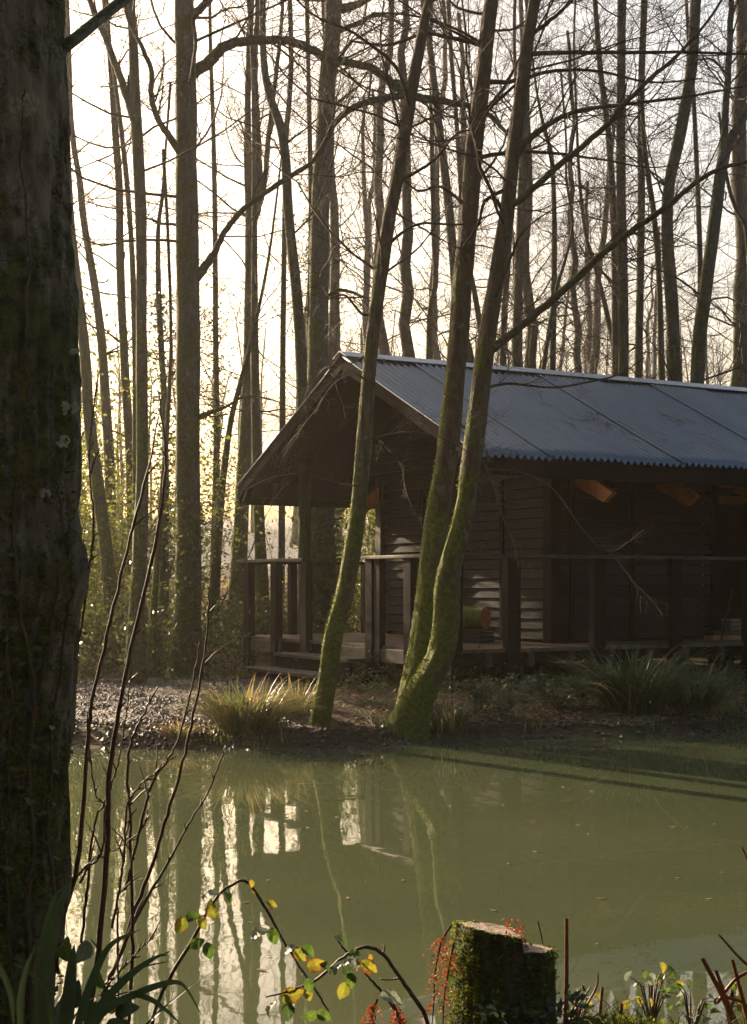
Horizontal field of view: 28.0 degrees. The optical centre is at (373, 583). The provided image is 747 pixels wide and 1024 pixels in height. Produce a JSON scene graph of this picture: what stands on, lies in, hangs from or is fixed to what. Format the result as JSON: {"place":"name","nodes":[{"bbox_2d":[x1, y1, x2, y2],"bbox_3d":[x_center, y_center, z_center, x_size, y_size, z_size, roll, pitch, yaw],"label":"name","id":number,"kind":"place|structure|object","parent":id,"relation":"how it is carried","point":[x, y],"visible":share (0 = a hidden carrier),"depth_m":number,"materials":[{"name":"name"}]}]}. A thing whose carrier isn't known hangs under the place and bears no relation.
{"place":"outdoors","nodes":[
{"label":"outdoors","id":0,"kind":"place"},
{"bbox_2d":[76,677,319,730],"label":"gravel path","id":1,"kind":"structure","parent":0,"point":[178,682],"depth_m":14.29,"materials":[{"name":"gravel"}]},
{"bbox_2d":[54,730,746,1023],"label":"pond water","id":2,"kind":"structure","parent":0,"point":[630,856],"depth_m":7.18,"materials":[{"name":"liquid"}]},
{"bbox_2d":[87,731,739,970],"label":"floating leaves","id":3,"kind":"object","parent":2,"relation":"on","point":[431,837],"visible":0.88,"depth_m":8.24,"materials":[{"name":"brown plant"}]},
{"bbox_2d":[69,0,746,518],"label":"sky","id":4,"kind":"structure","parent":0,"point":[109,304],"materials":[{"name":"white"}]},
{"bbox_2d":[71,518,746,749],"bbox_3d":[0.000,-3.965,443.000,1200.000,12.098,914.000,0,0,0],"label":"ground","id":5,"kind":"structure","parent":0,"point":[625,731],"depth_m":13.59,"materials":[{"name":"soil"}]},
{"bbox_2d":[0,0,131,1023],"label":"great oak tree","id":6,"kind":"object","parent":5,"relation":"on","point":[44,571],"visible":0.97,"depth_m":3.16,"materials":[{"name":"brown plant"}]},
{"bbox_2d":[52,935,139,1023],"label":"bank weed","id":7,"kind":"object","parent":5,"relation":"on","point":[84,951],"visible":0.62,"depth_m":2.99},
{"bbox_2d":[77,590,127,681],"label":"evergreen shrub","id":8,"kind":"object","parent":5,"relation":"on","point":[84,661],"visible":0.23,"depth_m":17.45,"materials":[{"name":"green plant"}]},
{"bbox_2d":[0,877,224,1023],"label":"sedge clump","id":9,"kind":"object","parent":5,"relation":"on","point":[64,1008],"visible":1,"depth_m":2.90,"materials":[{"name":"plant"}]},
{"bbox_2d":[64,1,173,669],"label":"ash tree","id":10,"kind":"object","parent":5,"relation":"on","point":[101,513],"visible":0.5,"depth_m":19.44,"materials":[{"name":"brown plant"}]},
{"bbox_2d":[78,595,203,675],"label":"evergreen shrub","id":11,"kind":"object","parent":5,"relation":"on","point":[116,654],"visible":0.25,"depth_m":18.32,"materials":[{"name":"green plant"}]},
{"bbox_2d":[79,508,214,668],"bbox_3d":[-3.550,0.179,19.376,2.686,2.403,2.574,0,0,38],"label":"evergreen shrub","id":12,"kind":"object","parent":5,"relation":"on","point":[94,586],"visible":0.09,"depth_m":19.38,"materials":[{"name":"green plant"}]},
{"bbox_2d":[68,370,227,1023],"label":"hazel shoots","id":13,"kind":"object","parent":5,"relation":"on","point":[136,910],"visible":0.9,"depth_m":3.35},
{"bbox_2d":[79,270,221,581],"bbox_3d":[-6.751,-2.566,27.245,7.824,7.117,9.530,0,0,-10],"label":"evergreen shrub","id":14,"kind":"object","parent":5,"relation":"on","point":[85,477],"visible":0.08,"depth_m":26.62,"materials":[{"name":"green plant"}]},
{"bbox_2d":[78,128,228,676],"bbox_3d":[-2.547,-2.033,17.499,1.955,6.551,1.713,0,0,-37],"label":"birch tree","id":15,"kind":"object","parent":5,"relation":"on","point":[151,638],"visible":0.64,"depth_m":17.46,"materials":[{"name":"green plant"}]},
{"bbox_2d":[66,0,246,607],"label":"ash tree","id":16,"kind":"object","parent":5,"relation":"on","point":[122,320],"visible":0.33,"depth_m":22.45,"materials":[{"name":"brown plant"}]},
{"bbox_2d":[65,0,262,585],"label":"ash tree","id":17,"kind":"object","parent":5,"relation":"on","point":[103,362],"visible":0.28,"depth_m":23.95,"materials":[{"name":"brown plant"}]},
{"bbox_2d":[78,358,256,628],"bbox_3d":[-4.402,-0.964,21.827,4.931,4.486,6.006,0,0,-44],"label":"evergreen shrub","id":18,"kind":"object","parent":5,"relation":"on","point":[82,511],"visible":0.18,"depth_m":21.08,"materials":[{"name":"green plant"}]},
{"bbox_2d":[79,589,264,674],"bbox_3d":[-2.344,0.672,19.023,2.593,1.217,2.552,0,0,15],"label":"evergreen shrub","id":19,"kind":"object","parent":5,"relation":"on","point":[218,640],"visible":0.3,"depth_m":18.47,"materials":[{"name":"green plant"}]},
{"bbox_2d":[71,48,274,652],"bbox_3d":[-3.123,-3.183,22.118,3.906,9.085,2.945,0,0,-39],"label":"hawthorn tree","id":20,"kind":"object","parent":5,"relation":"on","point":[161,359],"visible":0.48,"depth_m":21.96,"materials":[{"name":"brown plant"}]},
{"bbox_2d":[140,718,213,738],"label":"sedge clump","id":21,"kind":"object","parent":5,"relation":"on","point":[177,729],"visible":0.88,"depth_m":12.43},
{"bbox_2d":[67,0,298,539],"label":"birch tree","id":22,"kind":"object","parent":5,"relation":"on","point":[132,270],"visible":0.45,"depth_m":20.96,"materials":[{"name":"brown plant"}]},
{"bbox_2d":[80,409,290,622],"bbox_3d":[-3.886,-0.778,23.284,4.626,4.208,5.635,0,0,-22],"label":"evergreen shrub","id":23,"kind":"object","parent":5,"relation":"on","point":[203,535],"visible":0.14,"depth_m":23.07,"materials":[{"name":"green plant"}]},
{"bbox_2d":[71,0,318,644],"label":"ash tree","id":24,"kind":"object","parent":5,"relation":"on","point":[245,440],"visible":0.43,"depth_m":25.92,"materials":[{"name":"brown plant"}]},
{"bbox_2d":[120,582,269,655],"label":"evergreen shrub","id":25,"kind":"object","parent":5,"relation":"on","point":[239,605],"visible":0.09,"depth_m":23.12,"materials":[{"name":"green plant"}]},
{"bbox_2d":[73,0,352,597],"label":"ash tree","id":26,"kind":"object","parent":5,"relation":"on","point":[216,438],"visible":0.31,"depth_m":26.96,"materials":[{"name":"brown plant"}]},
{"bbox_2d":[81,569,360,676],"bbox_3d":[-5.146,0.113,30.246,13.549,2.350,25.208,0,0,0],"label":"bracken carpet","id":27,"kind":"object","parent":5,"relation":"on","point":[221,585],"visible":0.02,"depth_m":21.44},
{"bbox_2d":[64,0,380,684],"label":"ash tree","id":28,"kind":"object","parent":5,"relation":"on","point":[139,563],"visible":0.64,"depth_m":16.55,"materials":[{"name":"brown plant"}]},
{"bbox_2d":[81,370,374,661],"bbox_3d":[-0.149,-1.621,31.170,24.744,6.096,26.374,0,0,0],"label":"brushwood","id":29,"kind":"object","parent":5,"relation":"on","point":[164,560],"visible":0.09,"depth_m":20.96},
{"bbox_2d":[65,0,413,633],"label":"ash tree","id":30,"kind":"object","parent":5,"relation":"on","point":[304,537],"visible":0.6,"depth_m":20.44,"materials":[{"name":"brown plant"}]},
{"bbox_2d":[151,879,330,1023],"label":"bramble","id":31,"kind":"object","parent":5,"relation":"on","point":[273,935],"visible":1,"depth_m":3.08,"materials":[{"name":"plant"}]},
{"bbox_2d":[157,671,328,734],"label":"sedge clump","id":32,"kind":"object","parent":5,"relation":"on","point":[246,712],"visible":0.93,"depth_m":12.45,"materials":[{"name":"plant"}]},
{"bbox_2d":[90,4,418,655],"bbox_3d":[-1.726,-3.641,23.119,5.373,9.829,4.081,0,0,-21],"label":"ash tree","id":33,"kind":"object","parent":5,"relation":"on","point":[215,570],"visible":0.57,"depth_m":22.95,"materials":[{"name":"brown plant"}]},
{"bbox_2d":[98,0,410,652],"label":"ash tree","id":34,"kind":"object","parent":5,"relation":"on","point":[261,571],"visible":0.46,"depth_m":23.94,"materials":[{"name":"brown plant"}]},
{"bbox_2d":[203,578,360,664],"bbox_3d":[-1.579,0.584,22.147,2.878,1.373,2.925,0,0,-42],"label":"evergreen shrub","id":35,"kind":"object","parent":5,"relation":"on","point":[264,629],"visible":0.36,"depth_m":21.75,"materials":[{"name":"green plant"}]},
{"bbox_2d":[114,0,467,611],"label":"birch tree","id":36,"kind":"object","parent":5,"relation":"on","point":[281,526],"visible":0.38,"depth_m":24.96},
{"bbox_2d":[244,676,350,716],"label":"sedge clump","id":37,"kind":"object","parent":5,"relation":"on","point":[308,710],"visible":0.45,"depth_m":13.11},
{"bbox_2d":[98,0,500,633],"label":"oak tree","id":38,"kind":"object","parent":5,"relation":"on","point":[326,522],"visible":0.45,"depth_m":22.86,"materials":[{"name":"brown plant"}]},
{"bbox_2d":[71,0,537,679],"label":"oak tree","id":39,"kind":"object","parent":5,"relation":"on","point":[187,634],"visible":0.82,"depth_m":16.88,"materials":[{"name":"brown plant"}]},
{"bbox_2d":[257,93,367,543],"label":"woodland tree","id":40,"kind":"object","parent":5,"relation":"on","point":[294,527],"visible":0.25,"depth_m":82.28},
{"bbox_2d":[266,506,374,597],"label":"evergreen shrub","id":41,"kind":"object","parent":5,"relation":"on","point":[367,537],"visible":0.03,"depth_m":24.63,"materials":[{"name":"green plant"}]},
{"bbox_2d":[268,509,374,632],"bbox_3d":[-0.145,-0.116,24.246,2.872,2.682,2.998,0,0,-38],"label":"evergreen shrub","id":42,"kind":"object","parent":5,"relation":"on","point":[357,605],"visible":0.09,"depth_m":24.21,"materials":[{"name":"green plant"}]},
{"bbox_2d":[267,69,392,569],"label":"woodland tree","id":43,"kind":"object","parent":5,"relation":"on","point":[341,266],"visible":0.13,"depth_m":41.54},
{"bbox_2d":[201,0,472,422],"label":"birch tree","id":44,"kind":"object","parent":5,"relation":"on","point":[311,169],"visible":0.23,"depth_m":27.96,"materials":[{"name":"brown plant"}]},
{"bbox_2d":[265,933,429,1023],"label":"bramble","id":45,"kind":"object","parent":5,"relation":"on","point":[290,996],"visible":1,"depth_m":3.09,"materials":[{"name":"plant"}]},
{"bbox_2d":[261,0,457,368],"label":"woodland tree","id":46,"kind":"object","parent":5,"relation":"on","point":[333,267],"visible":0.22,"depth_m":34.44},
{"bbox_2d":[292,67,426,554],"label":"woodland tree","id":47,"kind":"object","parent":5,"relation":"on","point":[366,257],"visible":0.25,"depth_m":51.47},
{"bbox_2d":[133,0,602,727],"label":"alder tree","id":48,"kind":"object","parent":5,"relation":"on","point":[327,678],"visible":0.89,"depth_m":12.71,"materials":[{"name":"brown plant"}]},
{"bbox_2d":[361,999,382,1023],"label":"dead bracken","id":49,"kind":"object","parent":5,"relation":"on","point":[372,1007],"visible":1,"depth_m":3.10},
{"bbox_2d":[299,87,445,358],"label":"woodland tree","id":50,"kind":"object","parent":5,"relation":"on","point":[371,220],"visible":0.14,"depth_m":64.54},
{"bbox_2d":[264,0,510,355],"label":"woodland tree","id":51,"kind":"object","parent":5,"relation":"on","point":[379,212],"visible":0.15,"depth_m":36.31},
{"bbox_2d":[389,1004,407,1023],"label":"dead bracken","id":52,"kind":"object","parent":5,"relation":"on","point":[397,1019],"visible":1,"depth_m":3.10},
{"bbox_2d":[78,285,732,533],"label":"distant wood","id":53,"kind":"object","parent":5,"relation":"on","point":[236,438],"visible":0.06,"depth_m":107.18,"materials":[{"name":"plant"}]},
{"bbox_2d":[71,707,746,750],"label":"shore stones","id":54,"kind":"object","parent":5,"relation":"on","point":[143,733],"visible":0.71,"depth_m":12.58,"materials":[{"name":"stone"}]},
{"bbox_2d":[79,626,746,726],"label":"ground cover","id":55,"kind":"object","parent":5,"relation":"on","point":[382,683],"visible":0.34,"depth_m":15.56,"materials":[{"name":"green plant"}]},
{"bbox_2d":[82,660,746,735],"bbox_3d":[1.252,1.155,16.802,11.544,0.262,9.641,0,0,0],"label":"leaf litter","id":56,"kind":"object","parent":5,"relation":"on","point":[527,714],"visible":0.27,"depth_m":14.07,"materials":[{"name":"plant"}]},
{"bbox_2d":[86,698,746,748],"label":"shore grass","id":57,"kind":"structure","parent":5,"relation":"on","point":[717,712],"depth_m":13.19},
{"bbox_2d":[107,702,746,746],"bbox_3d":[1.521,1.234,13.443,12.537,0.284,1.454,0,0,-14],"label":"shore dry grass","id":58,"kind":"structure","parent":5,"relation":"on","point":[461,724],"depth_m":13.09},
{"bbox_2d":[258,0,597,357],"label":"woodland tree","id":59,"kind":"object","parent":5,"relation":"on","point":[408,345],"visible":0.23,"depth_m":29.72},
{"bbox_2d":[349,0,516,359],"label":"woodland tree","id":60,"kind":"object","parent":5,"relation":"on","point":[435,352],"visible":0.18,"depth_m":52.45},
{"bbox_2d":[270,0,604,366],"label":"ash tree","id":61,"kind":"object","parent":5,"relation":"on","point":[432,69],"visible":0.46,"depth_m":26.94,"materials":[{"name":"brown plant"}]},
{"bbox_2d":[419,924,455,1023],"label":"dead bracken","id":62,"kind":"object","parent":5,"relation":"on","point":[436,961],"visible":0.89,"depth_m":3.55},
{"bbox_2d":[344,0,548,358],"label":"birch tree","id":63,"kind":"object","parent":5,"relation":"on","point":[434,292],"visible":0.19,"depth_m":29.95,"materials":[{"name":"brown plant"}]},
{"bbox_2d":[433,944,463,1023],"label":"dead bracken","id":64,"kind":"object","parent":5,"relation":"on","point":[453,960],"visible":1,"depth_m":3.48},
{"bbox_2d":[381,0,524,360],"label":"woodland tree","id":65,"kind":"object","parent":5,"relation":"on","point":[462,67],"visible":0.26,"depth_m":48.36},
{"bbox_2d":[420,685,498,735],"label":"sedge clump","id":66,"kind":"object","parent":5,"relation":"on","point":[454,717],"visible":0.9,"depth_m":12.91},
{"bbox_2d":[441,674,512,715],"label":"bank plant","id":67,"kind":"object","parent":5,"relation":"on","point":[482,688],"visible":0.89,"depth_m":13.52,"materials":[{"name":"green plant"}]},
{"bbox_2d":[380,0,591,359],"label":"birch tree","id":68,"kind":"object","parent":5,"relation":"on","point":[460,177],"visible":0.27,"depth_m":28.96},
{"bbox_2d":[236,351,746,694],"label":"cabin","id":69,"kind":"object","parent":5,"relation":"on","point":[692,570],"visible":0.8,"depth_m":18.04,"materials":[{"name":"wood"}]},
{"bbox_2d":[463,629,495,642],"bbox_3d":[1.060,0.610,17.515,0.640,0.152,0.360,0,0,34],"label":"wooden bench","id":70,"kind":"object","parent":69,"relation":"on","point":[476,636],"visible":0.52,"depth_m":17.30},
{"bbox_2d":[463,606,490,628],"bbox_3d":[1.025,0.403,17.553,0.685,0.308,0.287,0,0,33],"label":"mossy log","id":71,"kind":"object","parent":70,"relation":"on","point":[477,618],"visible":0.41,"depth_m":17.35,"materials":[{"name":"green plant"}]},
{"bbox_2d":[438,383,746,453],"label":"roof debris","id":72,"kind":"object","parent":69,"relation":"on","point":[605,422],"visible":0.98,"depth_m":18.06,"materials":[{"name":"brown plant"}]},
{"bbox_2d":[244,697,746,741],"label":"fallen twigs","id":73,"kind":"object","parent":5,"relation":"on","point":[485,715],"visible":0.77,"depth_m":13.33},
{"bbox_2d":[344,0,654,374],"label":"ash tree","id":74,"kind":"object","parent":5,"relation":"on","point":[516,316],"visible":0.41,"depth_m":25.93,"materials":[{"name":"brown plant"}]},
{"bbox_2d":[463,673,538,710],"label":"bank plant","id":75,"kind":"object","parent":5,"relation":"on","point":[510,686],"visible":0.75,"depth_m":13.96,"materials":[{"name":"green plant"}]},
{"bbox_2d":[279,0,746,711],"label":"alder tree","id":76,"kind":"object","parent":5,"relation":"on","point":[445,466],"visible":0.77,"depth_m":13.42,"materials":[{"name":"brown plant"}]},
{"bbox_2d":[391,0,643,365],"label":"birch tree","id":77,"kind":"object","parent":5,"relation":"on","point":[503,331],"visible":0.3,"depth_m":27.96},
{"bbox_2d":[447,918,597,1023],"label":"tree stump","id":78,"kind":"object","parent":5,"relation":"on","point":[508,976],"visible":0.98,"depth_m":3.50,"materials":[{"name":"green plant"}]},
{"bbox_2d":[306,0,746,741],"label":"alder tree","id":79,"kind":"object","parent":5,"relation":"on","point":[426,680],"visible":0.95,"depth_m":12.77,"materials":[{"name":"brown plant"}]},
{"bbox_2d":[435,0,633,370],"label":"woodland tree","id":80,"kind":"object","parent":5,"relation":"on","point":[521,30],"visible":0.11,"depth_m":49.67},
{"bbox_2d":[384,0,708,378],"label":"woodland tree","id":81,"kind":"object","parent":5,"relation":"on","point":[532,343],"visible":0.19,"depth_m":31.51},
{"bbox_2d":[538,918,568,1023],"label":"bare stalks","id":82,"kind":"object","parent":5,"relation":"on","point":[566,970],"visible":0.59,"depth_m":3.75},
{"bbox_2d":[517,671,594,710],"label":"bank plant","id":83,"kind":"object","parent":5,"relation":"on","point":[553,698],"visible":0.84,"depth_m":14.04,"materials":[{"name":"green plant"}]},
{"bbox_2d":[526,268,592,372],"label":"woodland tree","id":84,"kind":"object","parent":5,"relation":"on","point":[563,335],"visible":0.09,"depth_m":75.54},
{"bbox_2d":[394,55,735,380],"bbox_3d":[3.068,-3.786,24.366,5.471,9.805,4.924,0,0,45],"label":"birch tree","id":85,"kind":"object","parent":5,"relation":"on","point":[546,345],"visible":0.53,"depth_m":23.89,"materials":[{"name":"brown plant"}]},
{"bbox_2d":[476,30,655,377],"bbox_3d":[4.422,-6.269,35.793,4.917,13.919,5.402,-2,-2,27],"label":"woodland tree","id":86,"kind":"object","parent":5,"relation":"on","point":[572,274],"visible":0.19,"depth_m":35.53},
{"bbox_2d":[445,0,743,371],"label":"birch tree","id":87,"kind":"object","parent":5,"relation":"on","point":[553,334],"visible":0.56,"depth_m":24.95,"materials":[{"name":"brown plant"}]},
{"bbox_2d":[569,972,623,1019],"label":"bare stalks","id":88,"kind":"object","parent":5,"relation":"on","point":[601,996],"visible":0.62,"depth_m":3.80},
{"bbox_2d":[453,0,746,382],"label":"birch tree","id":89,"kind":"object","parent":5,"relation":"on","point":[599,280],"visible":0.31,"depth_m":29.98,"materials":[{"name":"brown plant"}]},
{"bbox_2d":[544,132,661,375],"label":"woodland tree","id":90,"kind":"object","parent":5,"relation":"on","point":[589,280],"visible":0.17,"depth_m":65.49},
{"bbox_2d":[474,0,740,377],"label":"ash tree","id":91,"kind":"object","parent":5,"relation":"on","point":[642,281],"visible":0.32,"depth_m":28.93,"materials":[{"name":"brown plant"}]},
{"bbox_2d":[474,0,746,379],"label":"birch tree","id":92,"kind":"object","parent":5,"relation":"on","point":[614,277],"visible":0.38,"depth_m":27.94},
{"bbox_2d":[483,0,743,376],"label":"ash tree","id":93,"kind":"object","parent":5,"relation":"on","point":[622,335],"visible":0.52,"depth_m":25.94,"materials":[{"name":"brown plant"}]},
{"bbox_2d":[546,13,700,373],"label":"woodland tree","id":94,"kind":"object","parent":5,"relation":"on","point":[596,292],"visible":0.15,"depth_m":57.13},
{"bbox_2d":[510,0,746,383],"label":"ash tree","id":95,"kind":"object","parent":5,"relation":"on","point":[704,295],"visible":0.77,"depth_m":23.92,"materials":[{"name":"brown plant"}]},
{"bbox_2d":[529,640,734,716],"bbox_3d":[2.406,0.858,13.943,2.012,0.756,1.562,0,0,0],"label":"sedge clump","id":96,"kind":"object","parent":5,"relation":"on","point":[633,688],"visible":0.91,"depth_m":13.78,"materials":[{"name":"plant"}]},
{"bbox_2d":[538,26,746,386],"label":"birch tree","id":97,"kind":"object","parent":5,"relation":"on","point":[661,371],"visible":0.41,"depth_m":26.96,"materials":[{"name":"brown plant"}]},
{"bbox_2d":[542,0,746,386],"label":"ash tree","id":98,"kind":"object","parent":5,"relation":"on","point":[673,334],"visible":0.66,"depth_m":24.91,"materials":[{"name":"brown plant"}]},
{"bbox_2d":[555,991,746,1023],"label":"bank grass","id":99,"kind":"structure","parent":5,"relation":"on","point":[640,1020],"depth_m":3.53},
{"bbox_2d":[621,962,683,1020],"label":"bank weed","id":100,"kind":"object","parent":5,"relation":"on","point":[654,999],"visible":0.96,"depth_m":4.05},
{"bbox_2d":[611,214,695,379],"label":"woodland tree","id":101,"kind":"object","parent":5,"relation":"on","point":[655,311],"visible":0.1,"depth_m":84.68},
{"bbox_2d":[562,0,746,384],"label":"birch tree","id":102,"kind":"object","parent":5,"relation":"on","point":[698,225],"visible":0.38,"depth_m":28.96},
{"bbox_2d":[629,263,685,377],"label":"woodland tree","id":103,"kind":"object","parent":5,"relation":"on","point":[648,345],"visible":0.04,"depth_m":93.37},
{"bbox_2d":[570,1013,746,1023],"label":"bank moss","id":104,"kind":"object","parent":5,"relation":"on","point":[617,1018],"visible":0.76,"depth_m":3.50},
{"bbox_2d":[576,0,746,387],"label":"woodland tree","id":105,"kind":"object","parent":5,"relation":"on","point":[739,106],"visible":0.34,"depth_m":31.77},
{"bbox_2d":[585,61,746,386],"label":"birch tree","id":106,"kind":"object","parent":5,"relation":"on","point":[738,214],"visible":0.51,"depth_m":25.96,"materials":[{"name":"brown plant"}]},
{"bbox_2d":[626,648,746,712],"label":"sedge clump","id":107,"kind":"object","parent":5,"relation":"on","point":[704,698],"visible":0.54,"depth_m":14.16,"materials":[{"name":"plant"}]},
{"bbox_2d":[671,980,720,1023],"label":"bank weed","id":108,"kind":"object","parent":5,"relation":"on","point":[677,985],"visible":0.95,"depth_m":4.05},
{"bbox_2d":[665,259,734,383],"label":"woodland tree","id":109,"kind":"object","parent":5,"relation":"on","point":[707,375],"visible":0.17,"depth_m":94.62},
{"bbox_2d":[701,934,746,1023],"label":"bare stalks","id":110,"kind":"object","parent":5,"relation":"on","point":[721,991],"visible":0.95,"depth_m":3.90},
{"bbox_2d":[716,977,742,1023],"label":"bank weed","id":111,"kind":"object","parent":5,"relation":"on","point":[731,994],"visible":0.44,"depth_m":4.01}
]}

